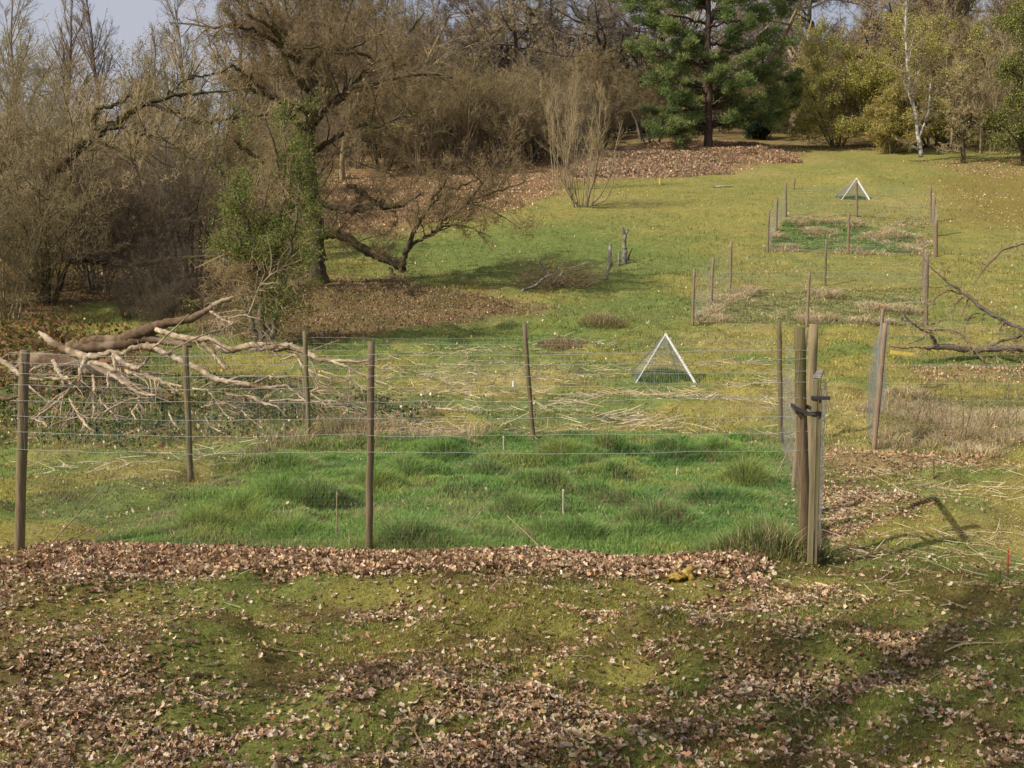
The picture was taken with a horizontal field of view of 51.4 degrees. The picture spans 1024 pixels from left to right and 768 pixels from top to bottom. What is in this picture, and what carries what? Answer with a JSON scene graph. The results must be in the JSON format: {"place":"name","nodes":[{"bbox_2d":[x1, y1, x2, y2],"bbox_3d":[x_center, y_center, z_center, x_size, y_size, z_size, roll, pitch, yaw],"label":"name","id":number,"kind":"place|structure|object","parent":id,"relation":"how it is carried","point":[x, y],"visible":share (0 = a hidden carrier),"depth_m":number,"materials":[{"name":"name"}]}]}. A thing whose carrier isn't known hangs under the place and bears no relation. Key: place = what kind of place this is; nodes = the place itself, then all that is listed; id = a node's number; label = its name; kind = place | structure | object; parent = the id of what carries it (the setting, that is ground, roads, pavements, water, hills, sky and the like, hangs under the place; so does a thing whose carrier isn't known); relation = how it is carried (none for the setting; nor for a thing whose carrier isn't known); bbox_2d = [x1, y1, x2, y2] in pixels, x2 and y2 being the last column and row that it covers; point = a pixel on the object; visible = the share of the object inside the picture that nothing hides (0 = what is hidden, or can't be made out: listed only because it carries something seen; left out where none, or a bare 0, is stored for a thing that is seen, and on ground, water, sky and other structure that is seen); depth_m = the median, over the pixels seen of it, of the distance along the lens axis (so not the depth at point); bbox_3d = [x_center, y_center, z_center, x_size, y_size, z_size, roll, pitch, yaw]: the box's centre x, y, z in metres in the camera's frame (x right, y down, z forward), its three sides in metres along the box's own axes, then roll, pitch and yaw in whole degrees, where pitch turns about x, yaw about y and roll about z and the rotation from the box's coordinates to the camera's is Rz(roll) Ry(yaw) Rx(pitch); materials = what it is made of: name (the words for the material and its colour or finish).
{"place":"outdoors","nodes":[
{"label":"outdoors","id":0,"kind":"place"},
{"bbox_2d":[80,423,806,556],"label":"long grass","id":1,"kind":"structure","parent":0,"point":[720,489],"depth_m":8.98,"materials":[{"name":"green plant"}]},
{"bbox_2d":[0,0,1002,138],"label":"sky","id":2,"kind":"structure","parent":0,"point":[133,16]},
{"bbox_2d":[0,128,1023,767],"bbox_3d":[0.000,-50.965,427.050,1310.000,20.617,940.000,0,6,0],"label":"ground","id":3,"kind":"structure","parent":0,"point":[806,170],"depth_m":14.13,"materials":[{"name":"green plant"}]},
{"bbox_2d":[0,0,53,117],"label":"bare tree","id":4,"kind":"object","parent":3,"relation":"on","point":[10,52],"visible":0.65,"depth_m":55.83,"materials":[{"name":"brown plant"}]},
{"bbox_2d":[0,73,54,292],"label":"brown shrub","id":5,"kind":"object","parent":3,"relation":"on","point":[10,144],"visible":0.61,"depth_m":26.75,"materials":[{"name":"plant"}]},
{"bbox_2d":[0,141,99,320],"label":"brown shrub","id":6,"kind":"object","parent":3,"relation":"on","point":[23,268],"visible":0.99,"depth_m":24.73,"materials":[{"name":"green plant"}]},
{"bbox_2d":[0,43,118,205],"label":"brown shrub","id":7,"kind":"object","parent":3,"relation":"on","point":[80,60],"visible":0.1,"depth_m":45.04,"materials":[{"name":"plant"}]},
{"bbox_2d":[0,9,119,246],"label":"brown shrub","id":8,"kind":"object","parent":3,"relation":"on","point":[20,88],"visible":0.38,"depth_m":29.84,"materials":[{"name":"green plant"}]},
{"bbox_2d":[0,24,136,265],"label":"brown shrub","id":9,"kind":"object","parent":3,"relation":"on","point":[52,105],"visible":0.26,"depth_m":34.85,"materials":[{"name":"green plant"}]},
{"bbox_2d":[0,79,141,305],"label":"brown shrub","id":10,"kind":"object","parent":3,"relation":"on","point":[50,246],"visible":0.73,"depth_m":26.93,"materials":[{"name":"brown plant"}]},
{"bbox_2d":[39,0,109,111],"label":"bare tree","id":11,"kind":"object","parent":3,"relation":"on","point":[67,48],"visible":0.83,"depth_m":60.52,"materials":[{"name":"brown plant"}]},
{"bbox_2d":[0,312,149,396],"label":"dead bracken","id":12,"kind":"object","parent":3,"relation":"on","point":[47,329],"visible":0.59,"depth_m":20.52,"materials":[{"name":"brown plant"}]},
{"bbox_2d":[0,88,175,254],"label":"brown shrub","id":13,"kind":"object","parent":3,"relation":"on","point":[97,157],"visible":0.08,"depth_m":36.45,"materials":[{"name":"plant"}]},
{"bbox_2d":[61,0,129,119],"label":"bare tree","id":14,"kind":"object","parent":3,"relation":"on","point":[92,43],"visible":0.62,"depth_m":64.60,"materials":[{"name":"brown plant"}]},
{"bbox_2d":[2,100,209,292],"bbox_3d":[-11.688,-5.197,30.123,6.011,5.824,5.924,-2,6,-16],"label":"brown shrub","id":15,"kind":"object","parent":3,"relation":"on","point":[88,280],"visible":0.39,"depth_m":29.70,"materials":[{"name":"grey plant"}]},
{"bbox_2d":[13,47,227,215],"bbox_3d":[-15.876,-10.406,44.185,9.370,7.504,8.149,0,6,2],"label":"brown shrub","id":16,"kind":"object","parent":3,"relation":"on","point":[92,92],"visible":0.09,"depth_m":42.73,"materials":[{"name":"plant"}]},
{"bbox_2d":[93,253,167,321],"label":"shrub","id":17,"kind":"object","parent":3,"relation":"on","point":[126,297],"visible":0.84,"depth_m":25.45,"materials":[{"name":"plant"}]},
{"bbox_2d":[36,39,225,239],"bbox_3d":[-13.580,-8.759,38.346,6.702,8.090,6.710,-3,6,-28],"label":"brown shrub","id":18,"kind":"object","parent":3,"relation":"on","point":[160,81],"visible":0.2,"depth_m":37.69,"materials":[{"name":"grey plant"}]},
{"bbox_2d":[36,240,234,293],"bbox_3d":[-10.046,-3.116,28.593,6.169,1.554,1.909,0,6,0],"label":"fallen log","id":19,"kind":"object","parent":3,"relation":"on","point":[103,258],"visible":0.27,"depth_m":28.74,"materials":[{"name":"brown wood"}]},
{"bbox_2d":[58,100,240,285],"bbox_3d":[-10.812,-5.482,30.814,4.747,5.731,4.753,1,6,12],"label":"brown shrub","id":20,"kind":"object","parent":3,"relation":"on","point":[162,187],"visible":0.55,"depth_m":30.56,"materials":[{"name":"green plant"}]},
{"bbox_2d":[120,269,195,330],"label":"shrub","id":21,"kind":"object","parent":3,"relation":"on","point":[162,300],"visible":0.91,"depth_m":23.27,"materials":[{"name":"plant"}]},
{"bbox_2d":[18,30,300,210],"bbox_3d":[-9.423,-6.808,27.493,8.099,4.516,3.215,1,6,7],"label":"leaning tree","id":22,"kind":"object","parent":3,"relation":"on","point":[116,124],"visible":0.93,"depth_m":27.55,"materials":[{"name":"brown plant"}]},
{"bbox_2d":[87,95,260,276],"bbox_3d":[-10.287,-5.713,32.440,5.628,5.532,5.711,-3,6,-27],"label":"brown shrub","id":23,"kind":"object","parent":3,"relation":"on","point":[213,208],"visible":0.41,"depth_m":31.83,"materials":[{"name":"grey plant"}]},
{"bbox_2d":[130,222,223,313],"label":"shrub","id":24,"kind":"object","parent":3,"relation":"on","point":[175,266],"visible":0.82,"depth_m":26.51,"materials":[{"name":"plant"}]},
{"bbox_2d":[153,0,207,138],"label":"bare tree","id":25,"kind":"object","parent":3,"relation":"on","point":[177,25],"visible":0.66,"depth_m":68.42,"materials":[{"name":"brown plant"}]},
{"bbox_2d":[82,16,324,227],"bbox_3d":[-12.129,-9.899,41.624,8.828,8.129,10.150,-4,7,-37],"label":"brown shrub","id":26,"kind":"object","parent":3,"relation":"on","point":[206,104],"visible":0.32,"depth_m":39.94,"materials":[{"name":"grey plant"}]},
{"bbox_2d":[0,237,407,437],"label":"fallen tree","id":27,"kind":"object","parent":3,"relation":"on","point":[137,339],"visible":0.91,"depth_m":14.92,"materials":[{"name":"brown wood"}]},
{"bbox_2d":[0,366,439,449],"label":"fallen branches","id":28,"kind":"object","parent":3,"relation":"on","point":[97,428],"visible":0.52,"depth_m":14.18,"materials":[{"name":"wood"}]},
{"bbox_2d":[125,92,325,265],"bbox_3d":[-9.356,-6.840,35.115,6.791,6.253,7.808,-2,6,-16],"label":"brown shrub","id":29,"kind":"object","parent":3,"relation":"on","point":[212,163],"visible":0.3,"depth_m":34.80,"materials":[{"name":"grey plant"}]},
{"bbox_2d":[184,0,281,164],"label":"bare tree","id":30,"kind":"object","parent":3,"relation":"on","point":[233,15],"visible":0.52,"depth_m":61.12,"materials":[{"name":"brown plant"}]},
{"bbox_2d":[160,0,348,134],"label":"bare tree","id":31,"kind":"object","parent":3,"relation":"on","point":[189,23],"visible":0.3,"depth_m":83.81,"materials":[{"name":"brown wood"}]},
{"bbox_2d":[171,86,349,347],"bbox_3d":[-4.903,-3.062,21.407,3.576,5.756,3.181,0,6,0],"label":"thorn bush","id":32,"kind":"object","parent":3,"relation":"on","point":[268,309],"visible":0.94,"depth_m":21.09,"materials":[{"name":"green plant"}]},
{"bbox_2d":[229,0,381,156],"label":"bare tree","id":33,"kind":"object","parent":3,"relation":"on","point":[322,7],"visible":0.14,"depth_m":62.18,"materials":[{"name":"brown plant"}]},
{"bbox_2d":[234,0,384,95],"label":"bare tree","id":34,"kind":"object","parent":3,"relation":"on","point":[273,53],"visible":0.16,"depth_m":64.12,"materials":[{"name":"brown plant"}]},
{"bbox_2d":[258,85,366,193],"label":"brown shrub","id":35,"kind":"object","parent":3,"relation":"on","point":[330,134],"visible":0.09,"depth_m":50.73,"materials":[{"name":"grey plant"}]},
{"bbox_2d":[302,406,381,436],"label":"grass tuft","id":36,"kind":"object","parent":3,"relation":"on","point":[332,426],"visible":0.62,"depth_m":13.28,"materials":[{"name":"plant"}]},
{"bbox_2d":[304,7,435,179],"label":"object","id":37,"kind":"object","parent":3,"relation":"on","point":[417,40],"visible":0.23,"depth_m":54.07,"materials":[{"name":"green plant"}]},
{"bbox_2d":[205,0,541,295],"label":"oak tree","id":38,"kind":"object","parent":3,"relation":"on","point":[292,50],"visible":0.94,"depth_m":29.30,"materials":[{"name":"brown plant"}]},
{"bbox_2d":[333,53,457,172],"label":"brown shrub","id":39,"kind":"object","parent":3,"relation":"on","point":[374,139],"visible":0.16,"depth_m":57.31,"materials":[{"name":"plant"}]},
{"bbox_2d":[335,0,472,153],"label":"bare tree","id":40,"kind":"object","parent":3,"relation":"on","point":[380,9],"visible":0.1,"depth_m":64.70,"materials":[{"name":"brown plant"}]},
{"bbox_2d":[358,44,464,174],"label":"brown shrub","id":41,"kind":"object","parent":3,"relation":"on","point":[417,154],"visible":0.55,"depth_m":56.29,"materials":[{"name":"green plant"}]},
{"bbox_2d":[6,321,817,555],"bbox_3d":[-0.053,0.221,10.012,6.120,1.794,6.329,1,6,6],"label":"wire fence","id":42,"kind":"object","parent":3,"relation":"on","point":[800,461],"visible":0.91,"depth_m":7.21,"materials":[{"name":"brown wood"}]},
{"bbox_2d":[790,370,829,564],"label":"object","id":43,"kind":"structure","parent":42,"relation":"attached to","point":[816,443],"depth_m":6.60,"materials":[{"name":"brown wood"}]},
{"bbox_2d":[353,0,502,156],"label":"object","id":44,"kind":"object","parent":3,"relation":"on","point":[429,29],"visible":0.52,"depth_m":60.51,"materials":[{"name":"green plant"}]},
{"bbox_2d":[389,47,507,167],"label":"brown shrub","id":45,"kind":"object","parent":3,"relation":"on","point":[468,130],"visible":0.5,"depth_m":57.95,"materials":[{"name":"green plant"}]},
{"bbox_2d":[405,58,500,168],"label":"understory shrub","id":46,"kind":"object","parent":3,"relation":"on","point":[444,135],"visible":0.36,"depth_m":58.41,"materials":[{"name":"brown plant"}]},
{"bbox_2d":[438,51,563,167],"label":"brown shrub","id":47,"kind":"object","parent":3,"relation":"on","point":[494,120],"visible":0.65,"depth_m":58.29,"materials":[{"name":"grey plant"}]},
{"bbox_2d":[440,0,572,141],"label":"bare oak","id":48,"kind":"object","parent":3,"relation":"on","point":[519,36],"visible":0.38,"depth_m":72.27,"materials":[{"name":"brown plant"}]},
{"bbox_2d":[0,145,1023,524],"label":"leaf litter","id":49,"kind":"object","parent":3,"relation":"on","point":[408,309],"visible":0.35,"depth_m":28.00,"materials":[{"name":"brown plant"}]},
{"bbox_2d":[0,331,1023,767],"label":"straw litter","id":50,"kind":"object","parent":3,"relation":"on","point":[580,395],"visible":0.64,"depth_m":13.95,"materials":[{"name":"beige plant"}]},
{"bbox_2d":[0,447,1023,767],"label":"leaf litter","id":51,"kind":"object","parent":3,"relation":"on","point":[130,559],"visible":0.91,"depth_m":4.65,"materials":[{"name":"brown plant"}]},
{"bbox_2d":[442,0,605,143],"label":"bare tree","id":52,"kind":"object","parent":3,"relation":"on","point":[515,19],"visible":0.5,"depth_m":71.64,"materials":[{"name":"brown plant"}]},
{"bbox_2d":[476,72,574,167],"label":"understory shrub","id":53,"kind":"object","parent":3,"relation":"on","point":[540,111],"visible":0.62,"depth_m":58.26,"materials":[{"name":"brown plant"}]},
{"bbox_2d":[494,64,593,161],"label":"brown shrub","id":54,"kind":"object","parent":3,"relation":"on","point":[535,158],"visible":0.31,"depth_m":60.95,"materials":[{"name":"plant"}]},
{"bbox_2d":[447,5,642,136],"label":"bare tree","id":55,"kind":"object","parent":3,"relation":"on","point":[554,45],"visible":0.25,"depth_m":78.79,"materials":[{"name":"brown plant"}]},
{"bbox_2d":[473,0,628,129],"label":"bare oak","id":56,"kind":"object","parent":3,"relation":"on","point":[531,14],"visible":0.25,"depth_m":80.85,"materials":[{"name":"brown plant"}]},
{"bbox_2d":[492,242,617,290],"bbox_3d":[1.234,-3.453,31.049,3.995,1.522,3.422,0,6,0],"label":"brushwood heap","id":57,"kind":"object","parent":3,"relation":"on","point":[557,280],"visible":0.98,"depth_m":30.87,"materials":[{"name":"brown wood"}]},
{"bbox_2d":[516,66,611,158],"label":"understory shrub","id":58,"kind":"object","parent":3,"relation":"on","point":[580,108],"visible":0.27,"depth_m":61.88,"materials":[{"name":"brown plant"}]},
{"bbox_2d":[545,57,602,189],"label":"multi stemmed bush","id":59,"kind":"object","parent":3,"relation":"on","point":[567,129],"visible":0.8,"depth_m":51.33,"materials":[{"name":"brown plant"}]},
{"bbox_2d":[537,71,628,207],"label":"multi stemmed bush","id":60,"kind":"object","parent":3,"relation":"on","point":[588,171],"visible":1,"depth_m":45.79,"materials":[{"name":"brown plant"}]},
{"bbox_2d":[521,43,658,150],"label":"understory shrub","id":61,"kind":"object","parent":3,"relation":"on","point":[586,72],"visible":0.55,"depth_m":65.14,"materials":[{"name":"brown plant"}]},
{"bbox_2d":[566,45,620,147],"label":"bare tree","id":62,"kind":"object","parent":3,"relation":"on","point":[594,60],"visible":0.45,"depth_m":68.11,"materials":[{"name":"brown plant"}]},
{"bbox_2d":[553,68,643,147],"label":"understory shrub","id":63,"kind":"object","parent":3,"relation":"on","point":[614,122],"visible":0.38,"depth_m":69.27,"materials":[{"name":"brown plant"}]},
{"bbox_2d":[526,0,678,141],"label":"bare oak","id":64,"kind":"object","parent":3,"relation":"on","point":[581,17],"visible":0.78,"depth_m":74.73,"materials":[{"name":"brown plant"}]},
{"bbox_2d":[545,0,684,131],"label":"bare tree","id":65,"kind":"object","parent":3,"relation":"on","point":[622,36],"visible":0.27,"depth_m":83.50,"materials":[{"name":"brown plant"}]},
{"bbox_2d":[583,48,657,141],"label":"bare tree","id":66,"kind":"object","parent":3,"relation":"on","point":[621,82],"visible":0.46,"depth_m":74.20,"materials":[{"name":"brown plant"}]},
{"bbox_2d":[564,143,734,177],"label":"dead bracken","id":67,"kind":"object","parent":3,"relation":"on","point":[631,165],"visible":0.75,"depth_m":58.21,"materials":[{"name":"brown plant"}]},
{"bbox_2d":[612,73,697,144],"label":"understory shrub","id":68,"kind":"object","parent":3,"relation":"on","point":[638,121],"visible":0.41,"depth_m":69.23,"materials":[{"name":"brown plant"}]},
{"bbox_2d":[629,333,695,382],"bbox_3d":[2.498,-0.443,17.775,1.026,0.826,0.988,0,6,0],"label":"pyramid","id":69,"kind":"object","parent":3,"relation":"on","point":[669,344],"visible":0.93,"depth_m":17.63,"materials":[{"name":"white metal"}]},
{"bbox_2d":[607,0,762,106],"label":"bare tree","id":70,"kind":"object","parent":3,"relation":"on","point":[693,17],"visible":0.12,"depth_m":83.12,"materials":[{"name":"brown wood"}]},
{"bbox_2d":[598,0,808,149],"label":"pine tree","id":71,"kind":"object","parent":3,"relation":"on","point":[769,110],"visible":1,"depth_m":65.40,"materials":[{"name":"green plant"}]},
{"bbox_2d":[613,140,802,163],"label":"leaf litter","id":72,"kind":"object","parent":3,"relation":"on","point":[725,152],"visible":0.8,"depth_m":64.10,"materials":[{"name":"brown plant"}]},
{"bbox_2d":[687,516,850,564],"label":"grass tuft","id":73,"kind":"object","parent":3,"relation":"on","point":[764,544],"visible":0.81,"depth_m":6.89,"materials":[{"name":"plant"}]},
{"bbox_2d":[695,0,848,96],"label":"bare tree","id":74,"kind":"object","parent":3,"relation":"on","point":[788,25],"visible":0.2,"depth_m":81.81,"materials":[{"name":"brown plant"}]},
{"bbox_2d":[718,14,863,132],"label":"bare tree","id":75,"kind":"object","parent":3,"relation":"on","point":[794,48],"visible":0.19,"depth_m":84.01,"materials":[{"name":"brown plant"}]},
{"bbox_2d":[691,239,928,326],"bbox_3d":[8.044,-2.722,27.909,5.311,2.396,8.718,2,6,20],"label":"wire fence","id":76,"kind":"object","parent":3,"relation":"on","point":[925,280],"visible":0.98,"depth_m":24.82,"materials":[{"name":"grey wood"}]},
{"bbox_2d":[690,284,930,325],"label":"long grass","id":77,"kind":"structure","parent":3,"relation":"on","point":[726,300],"depth_m":27.27,"materials":[{"name":"beige plant"}]},
{"bbox_2d":[757,0,881,130],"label":"bare oak","id":78,"kind":"object","parent":3,"relation":"on","point":[808,14],"visible":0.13,"depth_m":91.58,"materials":[{"name":"brown plant"}]},
{"bbox_2d":[776,8,894,149],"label":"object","id":79,"kind":"object","parent":3,"relation":"on","point":[806,121],"visible":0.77,"depth_m":68.65,"materials":[{"name":"green plant"}]},
{"bbox_2d":[765,215,926,253],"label":"long grass","id":80,"kind":"structure","parent":3,"relation":"on","point":[814,230],"depth_m":40.11,"materials":[{"name":"plant"}]},
{"bbox_2d":[766,180,937,256],"bbox_3d":[12.923,-6.307,40.174,5.837,3.398,7.398,2,6,18],"label":"wire fence","id":81,"kind":"object","parent":3,"relation":"on","point":[934,225],"visible":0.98,"depth_m":40.07,"materials":[{"name":"brown wood"}]},
{"bbox_2d":[824,0,901,71],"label":"bare tree","id":82,"kind":"object","parent":3,"relation":"on","point":[866,3],"visible":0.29,"depth_m":87.46,"materials":[{"name":"brown plant"}]},
{"bbox_2d":[776,0,992,130],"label":"bare tree","id":83,"kind":"object","parent":3,"relation":"on","point":[875,32],"visible":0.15,"depth_m":83.83,"materials":[{"name":"brown plant"}]},
{"bbox_2d":[788,4,1002,148],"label":"birch tree","id":84,"kind":"object","parent":3,"relation":"on","point":[855,83],"visible":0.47,"depth_m":66.70,"materials":[{"name":"green plant"}]},
{"bbox_2d":[860,80,934,153],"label":"shrub","id":85,"kind":"object","parent":3,"relation":"on","point":[898,126],"visible":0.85,"depth_m":64.61,"materials":[{"name":"green plant"}]},
{"bbox_2d":[880,0,945,156],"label":"birch tree","id":86,"kind":"object","parent":3,"relation":"on","point":[912,94],"visible":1,"depth_m":60.91,"materials":[{"name":"white plant"}]},
{"bbox_2d":[894,10,959,94],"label":"birch tree","id":87,"kind":"object","parent":3,"relation":"on","point":[950,22],"visible":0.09,"depth_m":72.84,"materials":[{"name":"grey plant"}]},
{"bbox_2d":[884,64,971,147],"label":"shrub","id":88,"kind":"object","parent":3,"relation":"on","point":[942,138],"visible":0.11,"depth_m":68.78,"materials":[{"name":"plant"}]},
{"bbox_2d":[904,6,958,144],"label":"bare tree","id":89,"kind":"object","parent":3,"relation":"on","point":[936,36],"visible":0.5,"depth_m":70.97,"materials":[{"name":"brown plant"}]},
{"bbox_2d":[870,366,1011,443],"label":"bramble bush","id":90,"kind":"object","parent":3,"relation":"on","point":[926,420],"visible":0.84,"depth_m":12.70,"materials":[{"name":"plant"}]},
{"bbox_2d":[866,308,1023,450],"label":"wire fence","id":91,"kind":"object","parent":3,"relation":"on","point":[880,348],"visible":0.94,"depth_m":12.47,"materials":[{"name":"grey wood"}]},
{"bbox_2d":[910,0,983,125],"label":"bare tree","id":92,"kind":"object","parent":3,"relation":"on","point":[945,5],"visible":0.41,"depth_m":78.83,"materials":[{"name":"plant"}]},
{"bbox_2d":[889,219,1023,364],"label":"fallen branch","id":93,"kind":"object","parent":3,"relation":"on","point":[992,347],"visible":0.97,"depth_m":19.50,"materials":[{"name":"wood"}]},
{"bbox_2d":[936,57,989,162],"bbox_3d":[25.730,-15.668,60.824,3.683,6.282,2.810,0,6,0],"label":"tree","id":94,"kind":"object","parent":3,"relation":"on","point":[961,137],"visible":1,"depth_m":60.62,"materials":[{"name":"brown plant"}]},
{"bbox_2d":[942,0,995,130],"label":"bare tree","id":95,"kind":"object","parent":3,"relation":"on","point":[965,34],"visible":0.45,"depth_m":76.55,"materials":[{"name":"brown plant"}]},
{"bbox_2d":[926,369,1023,445],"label":"bramble bush","id":96,"kind":"object","parent":3,"relation":"on","point":[988,429],"visible":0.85,"depth_m":12.36,"materials":[{"name":"plant"}]},
{"bbox_2d":[965,39,1005,153],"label":"sapling","id":97,"kind":"object","parent":3,"relation":"on","point":[984,98],"visible":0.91,"depth_m":65.05,"materials":[{"name":"brown plant"}]},
{"bbox_2d":[964,0,1023,165],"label":"evergreen tree","id":98,"kind":"object","parent":3,"relation":"on","point":[1012,21],"visible":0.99,"depth_m":59.46,"materials":[{"name":"green plant"}]},
{"bbox_2d":[980,23,1017,150],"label":"sapling","id":99,"kind":"object","parent":3,"relation":"on","point":[990,59],"visible":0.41,"depth_m":66.90,"materials":[{"name":"brown plant"}]},
{"bbox_2d":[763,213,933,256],"bbox_3d":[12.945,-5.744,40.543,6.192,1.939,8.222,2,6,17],"label":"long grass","id":100,"kind":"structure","parent":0,"point":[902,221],"depth_m":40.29,"materials":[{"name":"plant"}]},
{"bbox_2d":[851,384,1023,458],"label":"long grass","id":101,"kind":"structure","parent":0,"point":[968,447],"depth_m":13.97,"materials":[{"name":"beige plant"}]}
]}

